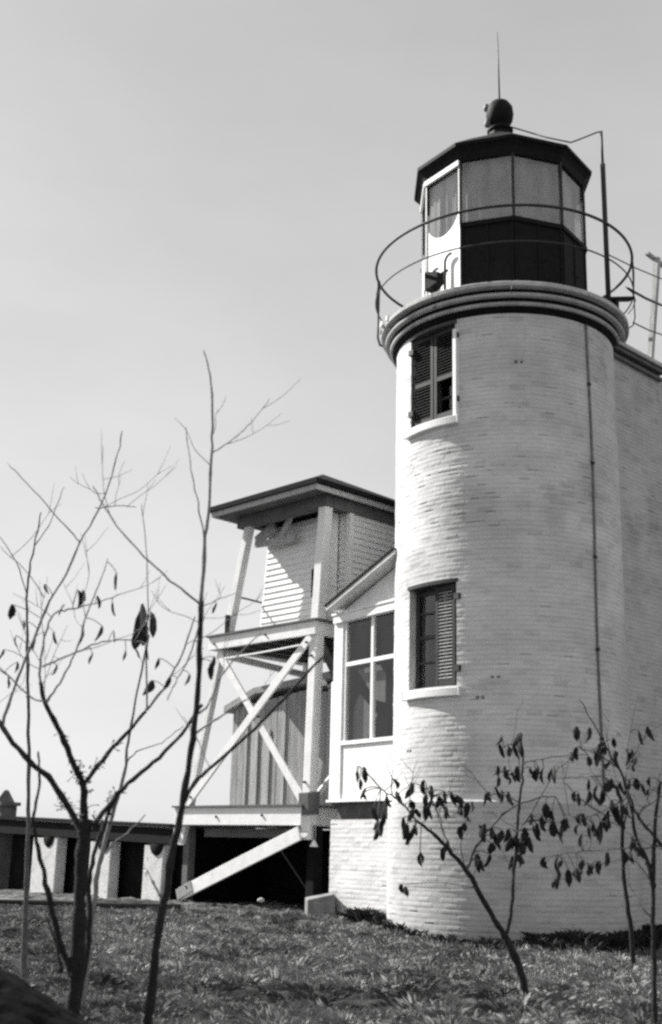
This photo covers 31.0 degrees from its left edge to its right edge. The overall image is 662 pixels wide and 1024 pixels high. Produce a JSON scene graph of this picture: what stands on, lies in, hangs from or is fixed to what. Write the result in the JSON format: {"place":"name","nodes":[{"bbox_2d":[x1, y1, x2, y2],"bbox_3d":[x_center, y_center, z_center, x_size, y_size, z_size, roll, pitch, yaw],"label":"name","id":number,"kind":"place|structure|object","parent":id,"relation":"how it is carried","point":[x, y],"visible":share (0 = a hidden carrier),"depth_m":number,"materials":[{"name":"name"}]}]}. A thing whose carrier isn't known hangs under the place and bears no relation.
{"place":"outdoors","nodes":[
{"label":"outdoors","id":0,"kind":"place"},
{"bbox_2d":[0,889,661,1023],"bbox_3d":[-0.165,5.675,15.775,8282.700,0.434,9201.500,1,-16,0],"label":"ground","id":1,"kind":"structure","parent":0,"point":[19,894],"depth_m":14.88,"materials":[{"name":"plant"}]},
{"bbox_2d":[1,926,16,932],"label":"stone","id":2,"kind":"object","parent":1,"relation":"on","point":[7,928],"visible":0.53,"depth_m":16.04,"materials":[{"name":"grey stone"}]},
{"bbox_2d":[0,790,20,888],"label":"post","id":3,"kind":"object","parent":1,"relation":"on","point":[8,805],"visible":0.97,"depth_m":27.78,"materials":[{"name":"grey wood"}]},
{"bbox_2d":[0,488,63,980],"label":"pale sapling","id":4,"kind":"object","parent":1,"relation":"on","point":[25,918],"visible":0.92,"depth_m":11.43,"materials":[{"name":"grey wood"}]},
{"bbox_2d":[0,968,89,1023],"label":"soil heap","id":5,"kind":"object","parent":1,"relation":"on","point":[22,1001],"visible":1,"depth_m":7.25,"materials":[{"name":"black soil"}]},
{"bbox_2d":[0,898,180,909],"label":"ground pipe","id":6,"kind":"object","parent":1,"relation":"on","point":[70,903],"visible":0.67,"depth_m":19.40,"materials":[{"name":"metal"}]},
{"bbox_2d":[0,431,235,1015],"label":"forked tree","id":7,"kind":"object","parent":1,"relation":"on","point":[76,960],"visible":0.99,"depth_m":9.05,"materials":[{"name":"black plant"}]},
{"bbox_2d":[0,816,255,900],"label":"walkway","id":8,"kind":"structure","parent":1,"relation":"on","point":[134,854],"depth_m":24.58,"materials":[{"name":"white wood"}]},
{"bbox_2d":[81,635,183,1004],"bbox_3d":[-1.713,2.686,10.451,0.753,3.257,0.066,1,-16,0],"label":"grey sapling","id":9,"kind":"object","parent":1,"relation":"on","point":[97,874],"visible":0.78,"depth_m":10.40,"materials":[{"name":"grey wood"}]},
{"bbox_2d":[93,350,323,1023],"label":"tall sapling","id":10,"kind":"object","parent":1,"relation":"on","point":[185,792],"visible":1,"depth_m":8.97,"materials":[{"name":"black plant"}]},
{"bbox_2d":[172,474,394,903],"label":"porch tower","id":11,"kind":"structure","parent":1,"relation":"on","point":[328,538],"depth_m":22.53,"materials":[{"name":"white paint"}]},
{"bbox_2d":[223,671,337,805],"bbox_3d":[-0.578,4.469,23.022,1.412,2.402,3.071,16,-21,-42],"label":"board booth","id":12,"kind":"object","parent":11,"relation":"on","point":[258,777],"visible":0.37,"depth_m":22.64,"materials":[{"name":"grey wood"}]},
{"bbox_2d":[311,569,313,596],"bbox_3d":[-0.268,1.313,22.348,0.032,0.535,0.257,16,-21,-42],"label":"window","id":13,"kind":"structure","parent":11,"relation":"in","point":[312,579],"depth_m":22.41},
{"bbox_2d":[310,825,317,846],"bbox_3d":[-0.288,5.530,20.405,0.148,0.361,0.148,1,-16,0],"label":"hanging lamp","id":14,"kind":"object","parent":11,"relation":"hanging from","point":[313,843],"visible":1,"depth_m":20.35,"materials":[{"name":"white metal"}]},
{"bbox_2d":[322,679,330,691],"bbox_3d":[-0.074,3.024,21.021,0.174,0.220,0.735,7,-17,-18],"label":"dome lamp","id":15,"kind":"object","parent":11,"relation":"attached to","point":[325,687],"visible":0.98,"depth_m":21.15,"materials":[{"name":"grey metal"}]},
{"bbox_2d":[305,893,334,916],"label":"step block","id":16,"kind":"structure","parent":1,"relation":"on","point":[324,904],"depth_m":19.25,"materials":[{"name":"grey concrete"}]},
{"bbox_2d":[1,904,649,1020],"bbox_3d":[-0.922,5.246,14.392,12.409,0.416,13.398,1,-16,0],"label":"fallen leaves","id":17,"kind":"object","parent":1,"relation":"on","point":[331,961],"visible":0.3,"depth_m":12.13,"materials":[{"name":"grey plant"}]},
{"bbox_2d":[324,547,434,915],"bbox_3d":[1.226,3.883,19.838,2.050,6.091,2.360,12,-19,-33],"label":"sunporch","id":18,"kind":"object","parent":1,"relation":"on","point":[362,711],"visible":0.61,"depth_m":19.83,"materials":[{"name":"wood"}]},
{"bbox_2d":[341,616,393,745],"bbox_3d":[0.753,2.751,19.706,0.207,2.085,1.705,12,-19,-33],"label":"window","id":19,"kind":"structure","parent":18,"relation":"in","point":[365,715],"depth_m":19.92,"materials":[{"name":"white paint"}]},
{"bbox_2d":[355,701,586,994],"bbox_3d":[1.358,3.194,11.290,2.293,2.903,0.656,1,-16,0],"label":"leaning sapling","id":20,"kind":"object","parent":1,"relation":"on","point":[498,838],"visible":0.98,"depth_m":11.33,"materials":[{"name":"black plant"}]},
{"bbox_2d":[330,904,661,957],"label":"weeds","id":21,"kind":"object","parent":1,"relation":"on","point":[611,941],"visible":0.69,"depth_m":15.93,"materials":[{"name":"plant"}]},
{"bbox_2d":[375,32,643,943],"bbox_3d":[2.930,-1.162,20.096,4.468,16.220,4.468,1,-16,0],"label":"lighthouse","id":22,"kind":"object","parent":1,"relation":"on","point":[503,342],"visible":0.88,"depth_m":18.15,"materials":[{"name":"brick"}]},
{"bbox_2d":[402,578,460,701],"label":"window","id":23,"kind":"structure","parent":22,"relation":"in","point":[446,667],"depth_m":18.13,"materials":[{"name":"white paint"}]},
{"bbox_2d":[404,320,459,439],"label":"window","id":24,"kind":"structure","parent":22,"relation":"in","point":[442,339],"depth_m":19.25,"materials":[{"name":"white paint"}]},
{"bbox_2d":[424,271,443,293],"bbox_3d":[1.713,-3.687,19.677,0.240,0.610,0.264,12,-19,-34],"label":"flood lamp","id":25,"kind":"object","parent":22,"relation":"on","point":[433,282],"visible":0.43,"depth_m":19.65,"materials":[{"name":"black metal"}]},
{"bbox_2d":[420,160,460,296],"bbox_3d":[1.761,-4.462,20.615,0.354,2.675,1.724,6,-17,-17],"label":"lantern door","id":26,"kind":"structure","parent":22,"relation":"in","point":[451,260],"depth_m":20.17,"materials":[{"name":"white paint"}]},
{"bbox_2d":[609,255,661,334],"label":"gangway railing","id":27,"kind":"object","parent":22,"relation":"attached to","point":[643,297],"visible":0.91,"depth_m":20.68,"materials":[{"name":"metal"}]},
{"bbox_2d":[540,692,661,1023],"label":"edge sapling","id":28,"kind":"object","parent":1,"relation":"on","point":[608,787],"visible":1,"depth_m":9.73,"materials":[{"name":"black plant"}]},
{"bbox_2d":[597,772,636,967],"bbox_3d":[3.542,4.476,14.871,0.402,2.436,0.226,9,-18,-26],"label":"slim sapling","id":29,"kind":"object","parent":1,"relation":"on","point":[628,914],"visible":0.66,"depth_m":14.86,"materials":[{"name":"black plant"}]},
{"bbox_2d":[613,340,661,924],"bbox_3d":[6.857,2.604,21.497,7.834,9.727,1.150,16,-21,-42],"label":"brick house","id":30,"kind":"structure","parent":1,"relation":"on","point":[638,384],"depth_m":19.54,"materials":[{"name":"white brick"}]},
{"bbox_2d":[645,251,661,358],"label":"roof post","id":31,"kind":"object","parent":30,"relation":"on","point":[657,263],"visible":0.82,"depth_m":21.64,"materials":[{"name":"grey wood"}]},
{"bbox_2d":[0,0,661,844],"label":"sky","id":32,"kind":"structure","parent":0,"point":[229,180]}
]}

